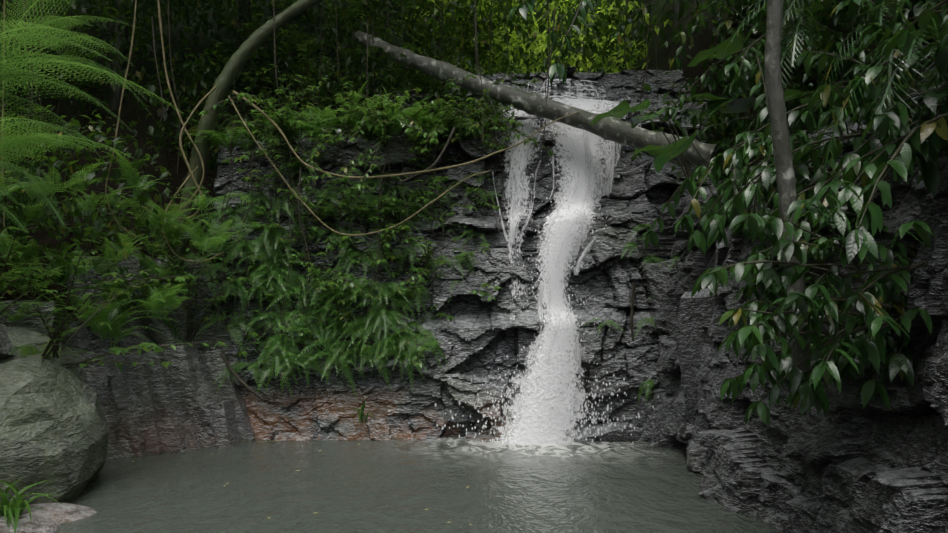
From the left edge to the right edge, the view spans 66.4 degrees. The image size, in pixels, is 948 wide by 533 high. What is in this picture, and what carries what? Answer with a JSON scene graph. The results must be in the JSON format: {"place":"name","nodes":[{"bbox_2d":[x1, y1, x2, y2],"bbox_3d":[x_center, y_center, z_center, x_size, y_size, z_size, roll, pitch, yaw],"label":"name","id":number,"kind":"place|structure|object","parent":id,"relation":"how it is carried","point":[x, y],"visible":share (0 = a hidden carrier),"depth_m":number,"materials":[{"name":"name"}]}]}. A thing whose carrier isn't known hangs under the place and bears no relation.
{"place":"outdoors","nodes":[
{"label":"outdoors","id":0,"kind":"place"},
{"bbox_2d":[0,0,182,232],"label":"fern fronds","id":1,"kind":"object","parent":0,"point":[16,34],"visible":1,"depth_m":6.33,"materials":[{"name":"green plant"}]},
{"bbox_2d":[55,436,784,532],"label":"pool water","id":2,"kind":"structure","parent":0,"point":[373,486],"depth_m":6.31,"materials":[{"name":"grey liquid"}]},
{"bbox_2d":[0,0,885,255],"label":"trunks","id":3,"kind":"object","parent":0,"point":[114,103],"depth_m":11.42,"materials":[{"name":"brown wood"}]},
{"bbox_2d":[0,0,923,323],"bbox_3d":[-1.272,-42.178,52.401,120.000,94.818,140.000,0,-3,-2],"label":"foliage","id":4,"kind":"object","parent":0,"point":[178,172],"depth_m":11.48,"materials":[{"name":"green plant"}]},
{"bbox_2d":[0,145,61,213],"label":"broad shrub leaves","id":5,"kind":"object","parent":4,"relation":"on","point":[25,167],"visible":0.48,"depth_m":8.09,"materials":[{"name":"green plant"}]},
{"bbox_2d":[0,503,96,532],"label":"flat rock","id":6,"kind":"object","parent":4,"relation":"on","point":[50,517],"visible":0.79,"depth_m":5.35,"materials":[{"name":"grey stone"}]},
{"bbox_2d":[0,324,108,504],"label":"boulder","id":7,"kind":"object","parent":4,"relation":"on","point":[54,424],"visible":0.67,"depth_m":5.98,"materials":[{"name":"grey stone"}]},
{"bbox_2d":[0,250,255,459],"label":"bank rock","id":8,"kind":"object","parent":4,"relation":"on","point":[180,404],"visible":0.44,"depth_m":8.38,"materials":[{"name":"grey stone"}]},
{"bbox_2d":[163,0,321,283],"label":"curved tree trunk","id":9,"kind":"object","parent":8,"relation":"on","point":[246,50],"visible":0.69,"depth_m":9.26,"materials":[{"name":"brown plant"}]},
{"bbox_2d":[1,0,579,262],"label":"hanging vines","id":10,"kind":"object","parent":9,"relation":"hanging from","point":[245,125],"visible":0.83,"depth_m":8.84,"materials":[{"name":"brown plant"}]},
{"bbox_2d":[0,106,454,532],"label":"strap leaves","id":11,"kind":"object","parent":4,"relation":"on","point":[10,510],"visible":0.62,"depth_m":8.23,"materials":[{"name":"green plant"}]},
{"bbox_2d":[0,0,491,356],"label":"ferns","id":12,"kind":"object","parent":4,"relation":"on","point":[155,303],"visible":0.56,"depth_m":8.45,"materials":[{"name":"green plant"}]},
{"bbox_2d":[0,0,554,370],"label":"shrub leaves","id":13,"kind":"object","parent":4,"relation":"on","point":[156,349],"visible":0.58,"depth_m":9.03,"materials":[{"name":"green plant"}]},
{"bbox_2d":[0,0,868,296],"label":"forest leaves","id":14,"kind":"object","parent":4,"relation":"on","point":[182,14],"visible":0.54,"depth_m":10.73,"materials":[{"name":"green plant"}]},
{"bbox_2d":[207,66,712,440],"bbox_3d":[-0.060,-0.072,11.219,6.699,6.006,5.375,0,-3,-2],"label":"cliff rock","id":15,"kind":"object","parent":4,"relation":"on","point":[479,337],"visible":0.46,"depth_m":9.23,"materials":[{"name":"grey stone"}]},
{"bbox_2d":[218,64,373,151],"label":"shrub sprig leaves","id":16,"kind":"object","parent":15,"relation":"on","point":[281,109],"visible":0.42,"depth_m":9.64,"materials":[{"name":"green plant"}]},
{"bbox_2d":[23,0,657,400],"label":"hanging vines","id":17,"kind":"object","parent":15,"relation":"hanging from","point":[241,382],"visible":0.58,"depth_m":9.25,"materials":[{"name":"plant"}]},
{"bbox_2d":[167,147,680,405],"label":"ferns","id":18,"kind":"object","parent":15,"relation":"attached to","point":[291,289],"depth_m":8.89,"materials":[{"name":"green plant"}]},
{"bbox_2d":[380,93,643,441],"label":"cliff boulders","id":19,"kind":"object","parent":15,"relation":"on","point":[613,433],"visible":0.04,"depth_m":8.70,"materials":[{"name":"grey stone"}]},
{"bbox_2d":[354,31,717,168],"bbox_3d":[0.605,-2.353,9.875,5.122,2.449,0.372,-1,-4,21],"label":"fallen log","id":20,"kind":"object","parent":15,"relation":"on","point":[615,129],"visible":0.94,"depth_m":9.63,"materials":[{"name":"grey wood"}]},
{"bbox_2d":[0,0,947,400],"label":"shrub stems","id":21,"kind":"object","parent":4,"relation":"on","point":[54,350],"visible":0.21,"depth_m":7.06,"materials":[{"name":"green plant"}]},
{"bbox_2d":[405,0,668,79],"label":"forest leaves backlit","id":22,"kind":"object","parent":4,"relation":"on","point":[543,35],"visible":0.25,"depth_m":13.49,"materials":[{"name":"green plant"}]},
{"bbox_2d":[507,0,947,425],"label":"leafy branches","id":23,"kind":"object","parent":4,"relation":"on","point":[857,352],"visible":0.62,"depth_m":4.39,"materials":[{"name":"green plant"}]},
{"bbox_2d":[764,0,811,371],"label":"tree trunk","id":24,"kind":"object","parent":4,"relation":"on","point":[784,167],"visible":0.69,"depth_m":4.21,"materials":[{"name":"grey plant"}]},
{"bbox_2d":[631,67,947,532],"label":"rock wall","id":25,"kind":"structure","parent":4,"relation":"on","point":[847,463],"depth_m":4.91,"materials":[{"name":"grey stone"}]},
{"bbox_2d":[677,288,730,424],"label":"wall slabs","id":26,"kind":"structure","parent":25,"relation":"attached to","point":[695,316],"depth_m":7.47,"materials":[{"name":"grey stone"}]},
{"bbox_2d":[589,32,843,219],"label":"large leaves","id":27,"kind":"object","parent":25,"relation":"on","point":[722,104],"visible":0.73,"depth_m":7.35,"materials":[{"name":"green plant"}]},
{"bbox_2d":[719,0,947,182],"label":"palm fronds","id":28,"kind":"object","parent":25,"relation":"on","point":[890,78],"visible":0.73,"depth_m":3.95,"materials":[{"name":"green plant"}]},
{"bbox_2d":[435,79,659,444],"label":"waterfall water","id":29,"kind":"structure","parent":0,"point":[544,407],"depth_m":9.21,"materials":[{"name":"liquid"}]}
]}

